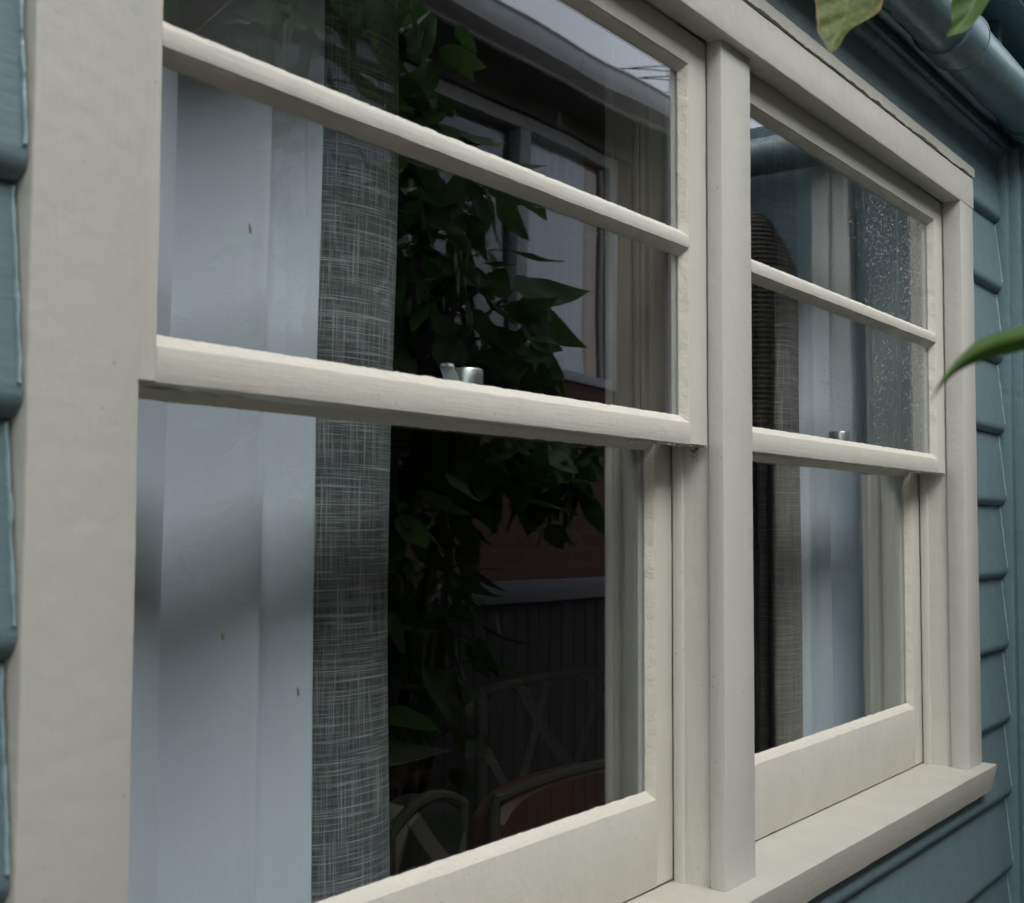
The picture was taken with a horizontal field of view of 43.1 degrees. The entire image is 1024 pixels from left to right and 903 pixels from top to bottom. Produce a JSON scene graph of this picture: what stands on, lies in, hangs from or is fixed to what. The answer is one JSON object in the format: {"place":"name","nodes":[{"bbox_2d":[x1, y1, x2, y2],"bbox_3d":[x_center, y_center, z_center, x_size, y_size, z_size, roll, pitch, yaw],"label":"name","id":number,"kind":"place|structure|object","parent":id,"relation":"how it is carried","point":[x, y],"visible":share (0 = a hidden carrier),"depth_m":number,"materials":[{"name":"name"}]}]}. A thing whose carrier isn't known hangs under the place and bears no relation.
{"place":"outdoors","nodes":[
{"label":"outdoors","id":0,"kind":"place"},
{"bbox_2d":[388,742,452,765],"bbox_3d":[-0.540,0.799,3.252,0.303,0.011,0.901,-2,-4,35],"label":"table","id":1,"kind":"object","parent":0,"point":[400,753],"visible":0.16,"depth_m":3.49,"materials":[{"name":"black"}]},
{"bbox_2d":[388,687,476,793],"bbox_3d":[-0.558,1.206,3.729,1.101,0.751,2.200,-2,-4,35],"label":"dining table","id":2,"kind":"object","parent":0,"point":[427,717],"visible":0.12,"depth_m":3.96,"materials":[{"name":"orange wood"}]},
{"label":"ground","id":3,"kind":"structure","parent":0,"visible":0},
{"bbox_2d":[0,0,1023,902],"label":"weatherboard house","id":4,"kind":"structure","parent":3,"relation":"on","point":[496,558],"depth_m":4.49,"materials":[{"name":"teal paint"}]},
{"bbox_2d":[128,0,398,902],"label":"curtain","id":5,"kind":"object","parent":4,"relation":"hanging from","point":[261,540],"visible":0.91,"depth_m":1.35,"materials":[{"name":"grey fabric"}]},
{"bbox_2d":[389,789,468,876],"bbox_3d":[-0.001,1.053,2.242,0.450,0.888,0.281,-1,-4,26],"label":"dining chair","id":6,"kind":"object","parent":4,"relation":"on","point":[428,827],"visible":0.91,"depth_m":2.32,"materials":[{"name":"wood"}]},
{"bbox_2d":[0,0,996,902],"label":"sash window","id":7,"kind":"structure","parent":4,"relation":"attached to","point":[706,802],"depth_m":1.69,"materials":[{"name":"beige paint"}]},
{"bbox_2d":[782,176,927,613],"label":"rain drops","id":8,"kind":"object","parent":7,"relation":"attached to","point":[882,331],"visible":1,"depth_m":2.34,"materials":[{"name":"clear liquid"}]},
{"bbox_2d":[465,665,604,850],"bbox_3d":[0.246,1.063,3.272,0.450,0.988,0.642,-2,-4,35],"label":"dining chair","id":9,"kind":"object","parent":4,"relation":"on","point":[516,728],"visible":0.48,"depth_m":3.29,"materials":[{"name":"wood"}]},
{"bbox_2d":[472,758,605,849],"bbox_3d":[0.249,1.082,2.559,0.450,0.870,0.522,-2,-4,35],"label":"dining chair","id":10,"kind":"object","parent":4,"relation":"on","point":[528,802],"visible":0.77,"depth_m":2.59,"materials":[{"name":"red wood"}]},
{"bbox_2d":[756,124,870,752],"bbox_3d":[0.701,0.127,2.759,0.104,1.700,0.755,-2,-4,38],"label":"curtain","id":11,"kind":"object","parent":4,"relation":"hanging from","point":[813,669],"visible":0.54,"depth_m":2.55,"materials":[{"name":"white fabric"}]},
{"bbox_2d":[815,0,988,52],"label":"overhanging tree","id":12,"kind":"object","parent":3,"relation":"on","point":[837,20],"visible":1,"depth_m":1.02,"materials":[{"name":"green plant"}]},
{"bbox_2d":[930,325,1023,402],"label":"side shoot","id":13,"kind":"object","parent":12,"relation":"attached to","point":[1004,342],"visible":1,"depth_m":0.65,"materials":[{"name":"green plant"}]}
]}

